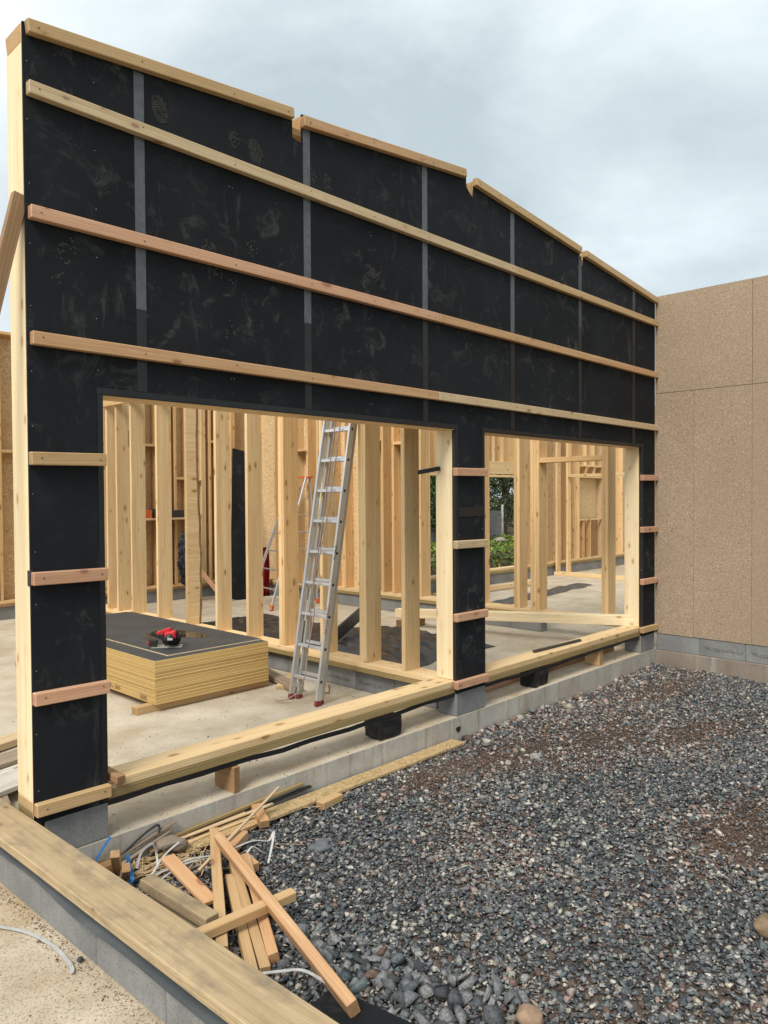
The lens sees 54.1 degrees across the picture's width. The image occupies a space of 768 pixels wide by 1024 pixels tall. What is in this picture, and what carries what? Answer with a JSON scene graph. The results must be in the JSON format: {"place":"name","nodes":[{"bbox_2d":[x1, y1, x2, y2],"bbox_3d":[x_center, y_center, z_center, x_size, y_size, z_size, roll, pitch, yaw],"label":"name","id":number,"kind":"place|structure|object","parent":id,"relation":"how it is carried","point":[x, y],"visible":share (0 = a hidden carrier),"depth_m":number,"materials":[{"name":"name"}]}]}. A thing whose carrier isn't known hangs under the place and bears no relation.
{"place":"outdoors","nodes":[
{"label":"outdoors","id":0,"kind":"place"},
{"bbox_2d":[0,882,166,1023],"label":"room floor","id":1,"kind":"structure","parent":0,"point":[39,993],"depth_m":2.85,"materials":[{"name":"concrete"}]},
{"bbox_2d":[0,190,23,312],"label":"brace","id":2,"kind":"object","parent":1,"relation":"on","point":[11,227],"visible":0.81,"depth_m":3.65,"materials":[{"name":"wood"}]},
{"bbox_2d":[0,926,73,973],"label":"packing strap","id":3,"kind":"object","parent":1,"relation":"on","point":[60,952],"visible":1,"depth_m":3.10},
{"bbox_2d":[0,888,156,1023],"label":"sawdust crumbs","id":4,"kind":"object","parent":1,"relation":"on","point":[39,941],"visible":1,"depth_m":3.02,"materials":[{"name":"wood"}]},
{"bbox_2d":[0,565,656,848],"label":"floor slab","id":5,"kind":"structure","parent":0,"point":[172,730],"depth_m":6.41,"materials":[{"name":"concrete"}]},
{"bbox_2d":[0,731,16,750],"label":"floor plank","id":6,"kind":"object","parent":5,"relation":"on","point":[7,741],"visible":0.1,"depth_m":5.49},
{"bbox_2d":[0,764,17,804],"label":"plank","id":7,"kind":"object","parent":5,"relation":"on","point":[8,780],"visible":0.11,"depth_m":4.58,"materials":[{"name":"grey wood"}]},
{"bbox_2d":[0,749,17,768],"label":"floor plank","id":8,"kind":"object","parent":5,"relation":"on","point":[9,758],"visible":0.19,"depth_m":5.17,"materials":[{"name":"beige wood"}]},
{"bbox_2d":[43,803,107,847],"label":"concrete block","id":9,"kind":"structure","parent":5,"relation":"on","point":[82,828],"depth_m":3.93,"materials":[{"name":"concrete"}]},
{"bbox_2d":[177,530,185,585],"bbox_3d":[-3.405,0.807,13.124,0.214,0.998,0.409,0,1,34],"label":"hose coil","id":10,"kind":"object","parent":5,"relation":"on","point":[181,557],"visible":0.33,"depth_m":13.00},
{"bbox_2d":[132,680,268,715],"bbox_3d":[-1.625,1.660,6.815,0.085,0.064,1.380,1,2,44],"label":"stack bearer","id":11,"kind":"object","parent":5,"relation":"on","point":[144,708],"visible":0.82,"depth_m":6.66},
{"bbox_2d":[231,448,245,599],"bbox_3d":[-2.655,0.197,13.803,0.340,2.864,0.023,13,-23,-42],"label":"leaning panel","id":12,"kind":"object","parent":5,"relation":"on","point":[238,548],"visible":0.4,"depth_m":13.75,"materials":[{"name":"black"}]},
{"bbox_2d":[202,614,319,638],"bbox_3d":[-1.667,1.564,10.487,1.874,0.104,1.474,1,2,44],"label":"tarpaulin","id":13,"kind":"object","parent":5,"relation":"on","point":[271,625],"visible":0.28,"depth_m":10.24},
{"bbox_2d":[263,547,269,595],"bbox_3d":[-2.187,1.100,13.870,0.149,0.900,0.200,1,2,44],"label":"red cloth","id":14,"kind":"object","parent":5,"relation":"on","point":[266,578],"visible":0.64,"depth_m":13.87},
{"bbox_2d":[268,652,288,671],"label":"concrete block","id":15,"kind":"structure","parent":5,"relation":"on","point":[278,661],"depth_m":7.92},
{"bbox_2d":[268,668,303,691],"bbox_3d":[-1.116,1.636,7.519,0.120,0.045,1.247,-1,1,-30],"label":"floor plank","id":16,"kind":"object","parent":5,"relation":"on","point":[277,677],"visible":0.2,"depth_m":7.30,"materials":[{"name":"grey wood"}]},
{"bbox_2d":[263,476,318,610],"bbox_3d":[-1.764,0.485,12.788,1.012,2.192,1.210,1,2,44],"label":"step ladder","id":17,"kind":"object","parent":5,"relation":"on","point":[272,537],"visible":0.47,"depth_m":12.94,"materials":[{"name":"metal"}]},
{"bbox_2d":[289,656,318,678],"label":"concrete block","id":18,"kind":"structure","parent":5,"relation":"on","point":[312,667],"depth_m":7.58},
{"bbox_2d":[275,421,356,706],"bbox_3d":[-0.560,0.152,6.807,0.402,3.100,0.799,1,2,44],"label":"extension ladder","id":19,"kind":"object","parent":5,"relation":"on","point":[336,550],"visible":0.88,"depth_m":6.81,"materials":[{"name":"metal"}]},
{"bbox_2d":[326,665,355,688],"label":"concrete block","id":20,"kind":"structure","parent":5,"relation":"on","point":[341,676],"depth_m":7.25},
{"bbox_2d":[338,593,358,606],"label":"concrete block","id":21,"kind":"structure","parent":5,"relation":"on","point":[348,599],"depth_m":12.63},
{"bbox_2d":[78,649,654,862],"bbox_3d":[0.739,1.879,6.345,0.006,0.378,7.160,1,2,44],"label":"foundation strip","id":22,"kind":"object","parent":5,"relation":"attached to","point":[320,776],"visible":0.28,"depth_m":5.53,"materials":[{"name":"concrete"}]},
{"bbox_2d":[215,765,239,792],"bbox_3d":[-0.982,1.650,4.704,0.210,0.161,0.045,1,2,44],"label":"spacer block","id":23,"kind":"object","parent":22,"relation":"on","point":[228,779],"depth_m":4.65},
{"bbox_2d":[356,671,394,693],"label":"concrete block","id":24,"kind":"structure","parent":5,"relation":"on","point":[375,684],"depth_m":6.95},
{"bbox_2d":[103,400,436,683],"bbox_3d":[-2.349,-0.606,9.080,7.856,4.117,0.260,1,2,44],"label":"stud partition","id":25,"kind":"object","parent":24,"relation":"on","point":[126,528],"visible":0.44,"depth_m":8.21,"materials":[{"name":"brown wood"}]},
{"bbox_2d":[364,712,401,739],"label":"wrapped block","id":26,"kind":"structure","parent":5,"relation":"on","point":[386,728],"depth_m":5.65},
{"bbox_2d":[278,626,494,666],"bbox_3d":[-0.119,1.550,9.093,2.229,0.169,2.086,1,2,44],"label":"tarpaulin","id":27,"kind":"object","parent":5,"relation":"on","point":[391,644],"visible":0.34,"depth_m":8.79,"materials":[{"name":"plastic"}]},
{"bbox_2d":[381,598,401,611],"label":"concrete block","id":28,"kind":"structure","parent":5,"relation":"on","point":[390,604],"depth_m":11.96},
{"bbox_2d":[259,415,619,626],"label":"stud wall","id":29,"kind":"structure","parent":28,"relation":"on","point":[390,477],"depth_m":11.57,"materials":[{"name":"brown wood"}]},
{"bbox_2d":[396,618,424,626],"bbox_3d":[0.377,1.549,10.554,0.150,0.112,0.450,1,2,44],"label":"support block","id":30,"kind":"object","parent":5,"relation":"on","point":[399,622],"depth_m":10.45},
{"bbox_2d":[395,608,633,625],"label":"wooden beam","id":31,"kind":"structure","parent":30,"relation":"on","point":[573,618],"depth_m":9.30,"materials":[{"name":"brown wood"}]},
{"bbox_2d":[438,685,484,716],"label":"concrete block","id":32,"kind":"structure","parent":5,"relation":"on","point":[459,704],"depth_m":6.30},
{"bbox_2d":[5,17,658,825],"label":"timber frame wall","id":33,"kind":"structure","parent":32,"relation":"on","point":[187,239],"depth_m":4.69,"materials":[{"name":"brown wood"}]},
{"bbox_2d":[510,622,546,631],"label":"concrete block","id":34,"kind":"structure","parent":5,"relation":"on","point":[539,627],"depth_m":10.16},
{"bbox_2d":[520,667,548,686],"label":"wrapped block","id":35,"kind":"structure","parent":5,"relation":"on","point":[537,678],"depth_m":7.16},
{"bbox_2d":[492,583,590,604],"bbox_3d":[2.832,1.496,13.799,0.484,0.056,4.184,1,1,39],"label":"membrane strip","id":36,"kind":"object","parent":5,"relation":"on","point":[551,591],"visible":0.66,"depth_m":14.18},
{"bbox_2d":[540,647,613,671],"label":"spacer block","id":37,"kind":"structure","parent":5,"relation":"on","point":[605,651],"depth_m":8.07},
{"bbox_2d":[554,442,623,580],"bbox_3d":[6.359,-0.353,14.879,6.740,3.664,0.145,1,2,44],"label":"cross partition","id":38,"kind":"object","parent":5,"relation":"on","point":[558,571],"visible":0.29,"depth_m":16.98,"materials":[{"name":"brown wood"}]},
{"bbox_2d":[585,650,602,665],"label":"spacer block","id":39,"kind":"structure","parent":5,"relation":"on","point":[596,658],"depth_m":8.05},
{"bbox_2d":[625,633,653,652],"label":"concrete block","id":40,"kind":"structure","parent":5,"relation":"on","point":[643,643],"depth_m":8.75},
{"bbox_3d":[-6.460,1.545,10.701,0.160,0.196,0.496,1,2,44],"label":"concrete block","id":41,"kind":"object","parent":5,"relation":"on","visible":0},
{"bbox_2d":[0,331,244,606],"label":"back wall","id":42,"kind":"structure","parent":41,"relation":"on","point":[236,430],"depth_m":13.24,"materials":[{"name":"brown wood"}]},
{"bbox_3d":[-2.577,1.647,7.729,0.085,0.064,1.380,1,2,44],"label":"stack bearer","id":43,"kind":"object","parent":5,"relation":"on","visible":0},
{"bbox_2d":[110,678,268,704],"bbox_3d":[-2.530,1.605,7.759,2.800,0.013,1.195,1,2,44],"label":"board sheet","id":44,"kind":"object","parent":43,"relation":"on","point":[191,695],"visible":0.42,"depth_m":6.71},
{"bbox_2d":[111,677,268,702],"bbox_3d":[-2.533,1.591,7.759,2.800,0.013,1.195,1,2,44],"label":"board sheet","id":45,"kind":"object","parent":44,"relation":"on","point":[190,694],"visible":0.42,"depth_m":6.70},
{"bbox_2d":[110,676,268,701],"bbox_3d":[-2.534,1.574,7.755,2.800,0.041,1.200,1,2,44],"label":"board sheet","id":46,"kind":"object","parent":45,"relation":"on","point":[119,688],"visible":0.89,"depth_m":6.70,"materials":[{"name":"brown"}]},
{"bbox_2d":[110,674,267,699],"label":"board sheet","id":47,"kind":"object","parent":46,"relation":"on","point":[185,692],"visible":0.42,"depth_m":6.69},
{"bbox_2d":[108,672,268,697],"bbox_3d":[-2.530,1.547,7.758,2.800,0.013,1.195,1,2,44],"label":"board sheet","id":48,"kind":"object","parent":47,"relation":"on","point":[193,688],"visible":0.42,"depth_m":6.71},
{"bbox_2d":[107,671,267,696],"bbox_3d":[-2.536,1.533,7.759,2.800,0.013,1.195,1,2,44],"label":"board sheet","id":49,"kind":"object","parent":48,"relation":"on","point":[183,689],"visible":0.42,"depth_m":6.70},
{"bbox_2d":[107,669,268,694],"bbox_3d":[-2.531,1.519,7.758,2.800,0.013,1.195,1,2,44],"label":"board sheet","id":50,"kind":"object","parent":49,"relation":"on","point":[192,685],"visible":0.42,"depth_m":6.72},
{"bbox_2d":[107,668,267,692],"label":"board sheet","id":51,"kind":"object","parent":50,"relation":"on","point":[182,686],"visible":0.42,"depth_m":6.70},
{"bbox_2d":[107,667,268,691],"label":"board sheet","id":52,"kind":"object","parent":51,"relation":"on","point":[191,682],"visible":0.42,"depth_m":6.72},
{"bbox_2d":[107,665,267,689],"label":"board sheet","id":53,"kind":"object","parent":52,"relation":"on","point":[185,682],"visible":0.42,"depth_m":6.70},
{"bbox_2d":[107,664,267,687],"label":"board sheet","id":54,"kind":"object","parent":53,"relation":"on","point":[185,680],"visible":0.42,"depth_m":6.70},
{"bbox_2d":[107,662,267,685],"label":"board sheet","id":55,"kind":"object","parent":54,"relation":"on","point":[191,677],"visible":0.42,"depth_m":6.71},
{"bbox_2d":[107,661,267,684],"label":"board sheet","id":56,"kind":"object","parent":55,"relation":"on","point":[185,677],"visible":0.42,"depth_m":6.72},
{"bbox_2d":[107,659,267,682],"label":"board sheet","id":57,"kind":"object","parent":56,"relation":"on","point":[185,675],"visible":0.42,"depth_m":6.69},
{"bbox_2d":[107,658,267,680],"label":"board sheet","id":58,"kind":"object","parent":57,"relation":"on","point":[187,673],"visible":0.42,"depth_m":6.70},
{"bbox_2d":[107,656,267,679],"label":"board sheet","id":59,"kind":"object","parent":58,"relation":"on","point":[186,672],"visible":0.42,"depth_m":6.70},
{"bbox_2d":[107,655,267,677],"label":"board sheet","id":60,"kind":"object","parent":59,"relation":"on","point":[186,670],"visible":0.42,"depth_m":6.70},
{"bbox_2d":[107,653,267,675],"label":"board sheet","id":61,"kind":"object","parent":60,"relation":"on","point":[188,668],"visible":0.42,"depth_m":6.71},
{"bbox_2d":[106,652,267,674],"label":"board sheet","id":62,"kind":"object","parent":61,"relation":"on","point":[181,668],"visible":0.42,"depth_m":6.69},
{"bbox_2d":[106,650,268,672],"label":"board sheet","id":63,"kind":"object","parent":62,"relation":"on","point":[191,664],"visible":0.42,"depth_m":6.71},
{"bbox_2d":[106,649,267,670],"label":"board sheet","id":64,"kind":"object","parent":63,"relation":"on","point":[188,663],"visible":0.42,"depth_m":6.71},
{"bbox_2d":[106,647,267,669],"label":"board sheet","id":65,"kind":"object","parent":64,"relation":"on","point":[185,662],"visible":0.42,"depth_m":6.70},
{"bbox_2d":[106,646,267,667],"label":"board sheet","id":66,"kind":"object","parent":65,"relation":"on","point":[186,660],"visible":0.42,"depth_m":6.70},
{"bbox_2d":[106,644,267,665],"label":"board sheet","id":67,"kind":"object","parent":66,"relation":"on","point":[186,659],"visible":0.06,"depth_m":6.71,"materials":[{"name":"brown"}]},
{"bbox_2d":[106,643,267,664],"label":"board sheet","id":68,"kind":"object","parent":67,"relation":"on","point":[185,657],"visible":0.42,"depth_m":6.70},
{"bbox_2d":[106,612,267,662],"bbox_3d":[-2.535,1.245,7.752,2.800,0.013,1.195,1,2,44],"label":"board sheet","id":69,"kind":"object","parent":68,"relation":"on","point":[146,655],"visible":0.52,"depth_m":6.77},
{"bbox_2d":[106,612,261,655],"bbox_3d":[-2.472,1.232,7.818,2.600,0.009,1.020,1,2,44],"label":"board sheet","id":70,"kind":"object","parent":69,"relation":"on","point":[133,629],"visible":0.7,"depth_m":7.54,"materials":[{"name":"black wood"}]},
{"bbox_2d":[148,627,182,647],"bbox_3d":[-2.012,1.165,6.899,0.304,0.205,0.177,-1,1,-8],"label":"circular saw","id":71,"kind":"object","parent":70,"relation":"on","point":[170,637],"visible":0.98,"depth_m":6.89,"materials":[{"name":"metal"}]},
{"bbox_2d":[338,608,359,640],"bbox_3d":[-0.430,1.381,9.314,0.031,0.160,0.826,0,13,22],"label":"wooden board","id":72,"kind":"object","parent":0,"point":[349,623],"visible":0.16,"depth_m":9.26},
{"bbox_2d":[0,0,767,496],"label":"sky","id":73,"kind":"structure","parent":0,"point":[636,131],"materials":[{"name":"white"}]},
{"bbox_2d":[114,664,767,1023],"bbox_3d":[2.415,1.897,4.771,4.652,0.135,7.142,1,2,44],"label":"gravel","id":74,"kind":"structure","parent":0,"point":[573,951],"depth_m":4.08,"materials":[{"name":"gravel"}]},
{"bbox_2d":[110,850,121,872],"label":"block offcut","id":75,"kind":"object","parent":74,"relation":"on","point":[115,859],"visible":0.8,"depth_m":3.91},
{"bbox_2d":[148,812,244,851],"bbox_3d":[-1.082,1.871,4.408,0.022,0.014,0.650,1,3,44],"label":"lath","id":76,"kind":"object","parent":74,"relation":"on","point":[151,850],"visible":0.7,"depth_m":4.49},
{"bbox_2d":[181,803,273,838],"bbox_3d":[-0.951,1.844,4.468,0.684,0.015,0.022,-5,4,-41],"label":"lath","id":77,"kind":"object","parent":76,"relation":"on","point":[222,822],"visible":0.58,"depth_m":4.45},
{"bbox_2d":[173,782,302,836],"bbox_3d":[-0.876,1.830,4.638,0.021,0.020,0.971,1,4,44],"label":"lath","id":78,"kind":"object","parent":76,"relation":"on","point":[219,817],"visible":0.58,"depth_m":4.58,"materials":[{"name":"brown wood"}]},
{"bbox_2d":[209,827,227,948],"bbox_3d":[-0.831,1.855,3.752,0.052,0.050,1.048,-1,5,-15],"label":"batten offcut","id":79,"kind":"object","parent":74,"relation":"on","point":[217,887],"visible":0.56,"depth_m":3.72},
{"bbox_2d":[140,874,218,925],"bbox_3d":[-0.960,1.806,3.495,0.502,0.050,0.075,3,3,39],"label":"board offcut","id":80,"kind":"object","parent":79,"relation":"on","point":[187,906],"visible":0.82,"depth_m":3.46,"materials":[{"name":"wood"}]},
{"bbox_2d":[161,854,212,905],"bbox_3d":[-0.988,1.851,3.791,0.075,0.022,0.474,-1,8,-41],"label":"board offcut","id":81,"kind":"object","parent":79,"relation":"on","point":[187,878],"visible":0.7,"depth_m":3.77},
{"bbox_2d":[196,888,295,937],"bbox_3d":[-0.651,1.834,3.397,0.591,0.045,0.050,-1,7,-42],"label":"batten offcut","id":82,"kind":"object","parent":79,"relation":"on","point":[228,922],"visible":0.58,"depth_m":3.39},
{"bbox_2d":[118,806,320,894],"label":"wood splinters","id":83,"kind":"object","parent":74,"relation":"on","point":[182,854],"visible":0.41,"depth_m":4.09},
{"bbox_2d":[156,835,188,851],"bbox_3d":[-1.178,1.846,4.166,0.116,0.098,0.186,1,2,44],"label":"rock","id":84,"kind":"object","parent":83,"relation":"on","point":[166,843],"visible":0.94,"depth_m":4.14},
{"bbox_2d":[198,786,279,871],"bbox_3d":[-0.818,1.811,4.347,0.019,0.015,0.892,0,9,20],"label":"lath","id":85,"kind":"object","parent":74,"relation":"on","point":[231,836],"visible":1,"depth_m":4.37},
{"bbox_2d":[225,873,257,968],"bbox_3d":[-0.667,1.914,3.491,0.047,0.045,0.824,-1,4,-19],"label":"batten offcut","id":86,"kind":"object","parent":74,"relation":"on","point":[245,945],"visible":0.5,"depth_m":3.42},
{"bbox_2d":[229,862,270,975],"bbox_3d":[-0.653,1.910,3.592,0.046,0.046,0.906,-1,4,-20],"label":"batten offcut","id":87,"kind":"object","parent":74,"relation":"on","point":[261,957],"visible":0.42,"depth_m":3.39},
{"bbox_2d":[251,803,269,828],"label":"block offcut","id":88,"kind":"object","parent":74,"relation":"on","point":[262,819],"visible":0.84,"depth_m":4.54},
{"bbox_2d":[243,856,279,963],"bbox_3d":[-0.607,1.901,3.640,0.049,0.050,0.851,-13,7,-17],"label":"batten offcut","id":89,"kind":"object","parent":74,"relation":"on","point":[270,945],"visible":0.62,"depth_m":3.37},
{"bbox_2d":[309,838,331,852],"bbox_3d":[-0.362,1.916,4.309,0.104,0.080,0.152,1,2,44],"label":"rock","id":90,"kind":"object","parent":74,"relation":"on","point":[321,845],"visible":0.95,"depth_m":4.28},
{"bbox_2d":[184,739,464,852],"bbox_3d":[-0.270,1.877,5.154,0.130,0.020,2.550,1,1,43],"label":"board strip","id":91,"kind":"object","parent":74,"relation":"on","point":[301,802],"visible":0.76,"depth_m":5.11,"materials":[{"name":"wood"}]},
{"bbox_2d":[316,792,342,809],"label":"block offcut","id":92,"kind":"object","parent":74,"relation":"on","point":[326,802],"visible":1,"depth_m":4.86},
{"bbox_2d":[311,990,412,1023],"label":"rubber mat","id":93,"kind":"object","parent":74,"relation":"on","point":[327,1003],"visible":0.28,"depth_m":2.88,"materials":[{"name":"rubber"}]},
{"bbox_2d":[214,832,359,1017],"bbox_3d":[-0.501,1.826,3.453,0.046,0.068,1.422,-24,18,-29],"label":"batten offcut","id":94,"kind":"object","parent":93,"relation":"on","point":[339,990],"visible":1,"depth_m":3.26,"materials":[{"name":"wood"}]},
{"bbox_2d":[241,662,765,1023],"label":"coarse stones","id":95,"kind":"object","parent":74,"relation":"on","point":[453,1012],"visible":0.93,"depth_m":3.15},
{"bbox_2d":[516,1003,542,1023],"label":"rock","id":96,"kind":"object","parent":74,"relation":"on","point":[526,1013],"visible":1,"depth_m":2.84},
{"bbox_2d":[362,668,767,916],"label":"soil crumbs","id":97,"kind":"object","parent":74,"relation":"on","point":[508,757],"visible":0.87,"depth_m":5.69,"materials":[{"name":"soil"}]},
{"bbox_2d":[753,913,767,938],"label":"rock","id":98,"kind":"object","parent":74,"relation":"on","point":[760,923],"visible":1,"depth_m":3.42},
{"bbox_2d":[430,534,513,570],"bbox_3d":[3.040,1.068,22.035,4.727,0.605,15.104,1,2,44],"label":"hedge","id":99,"kind":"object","parent":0,"point":[503,546],"depth_m":19.89,"materials":[{"name":"green plant"}]},
{"bbox_2d":[430,519,513,575],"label":"garden bank","id":100,"kind":"structure","parent":0,"point":[511,533],"depth_m":19.05,"materials":[{"name":"plant"}]},
{"bbox_2d":[430,476,490,531],"bbox_3d":[2.015,-0.899,24.055,3.364,4.410,2.733,1,2,44],"label":"garden tree","id":101,"kind":"object","parent":100,"relation":"on","point":[432,496],"visible":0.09,"depth_m":23.83,"materials":[{"name":"green plant"}]},
{"bbox_2d":[430,505,503,540],"bbox_3d":[0.331,0.553,24.123,7.542,1.520,0.090,-1,1,-14],"label":"garden fence","id":102,"kind":"object","parent":100,"relation":"on","point":[496,519],"visible":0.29,"depth_m":24.94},
{"bbox_2d":[489,477,513,534],"bbox_3d":[4.490,-1.284,28.301,2.754,4.978,3.400,0,1,27],"label":"garden tree","id":103,"kind":"object","parent":100,"relation":"on","point":[499,494],"visible":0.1,"depth_m":28.11,"materials":[{"name":"green plant"}]},
{"bbox_2d":[494,477,513,532],"bbox_3d":[4.580,-0.654,25.287,2.042,3.837,2.175,1,2,44],"label":"garden shrub","id":104,"kind":"object","parent":100,"relation":"on","point":[506,498],"visible":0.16,"depth_m":25.26,"materials":[{"name":"green plant"}]},
{"label":"ground","id":105,"kind":"structure","parent":0,"visible":0},
{"bbox_2d":[655,649,767,683],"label":"foundation","id":106,"kind":"object","parent":105,"relation":"on","point":[757,672],"visible":0.29,"depth_m":8.44,"materials":[{"name":"grey concrete"}]},
{"bbox_2d":[657,633,699,654],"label":"concrete block","id":107,"kind":"structure","parent":106,"relation":"on","point":[679,644],"depth_m":8.74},
{"bbox_2d":[655,275,767,646],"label":"chipboard wall","id":108,"kind":"structure","parent":107,"relation":"on","point":[711,459],"depth_m":8.42,"materials":[{"name":"brown wood"}]},
{"bbox_2d":[699,638,745,661],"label":"concrete block","id":109,"kind":"structure","parent":106,"relation":"on","point":[722,649],"depth_m":8.40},
{"bbox_2d":[746,644,767,664],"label":"concrete block","id":110,"kind":"structure","parent":106,"relation":"on","point":[758,654],"depth_m":8.14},
{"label":"side foundation","id":111,"kind":"structure","parent":105,"relation":"on","visible":0},
{"bbox_2d":[0,855,41,916],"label":"concrete block","id":112,"kind":"structure","parent":111,"relation":"on","point":[24,887],"depth_m":3.43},
{"bbox_2d":[41,887,96,963],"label":"concrete block","id":113,"kind":"structure","parent":111,"relation":"on","point":[66,925],"depth_m":3.11,"materials":[{"name":"concrete"}]},
{"bbox_2d":[97,936,166,1022],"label":"concrete block","id":114,"kind":"structure","parent":111,"relation":"on","point":[141,986],"depth_m":2.77,"materials":[{"name":"concrete"}]},
{"bbox_2d":[166,991,204,1023],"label":"concrete block","id":115,"kind":"structure","parent":111,"relation":"on","point":[177,1012],"depth_m":2.56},
{"bbox_2d":[0,847,227,1023],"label":"damp proof sheet","id":116,"kind":"object","parent":115,"relation":"on","point":[193,1005],"visible":0.51,"depth_m":2.74,"materials":[{"name":"plastic"}]},
{"bbox_2d":[0,798,338,1023],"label":"sill board","id":117,"kind":"object","parent":116,"relation":"on","point":[224,983],"visible":1,"depth_m":2.76,"materials":[{"name":"wood"}]},
{"bbox_3d":[3.492,1.353,16.948,0.170,0.206,0.596,1,2,44],"label":"concrete block","id":118,"kind":"object","parent":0,"visible":0},
{"bbox_2d":[430,430,624,581],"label":"wall","id":119,"kind":"structure","parent":118,"relation":"on","point":[586,519],"depth_m":18.04,"materials":[{"name":"brown wood"}]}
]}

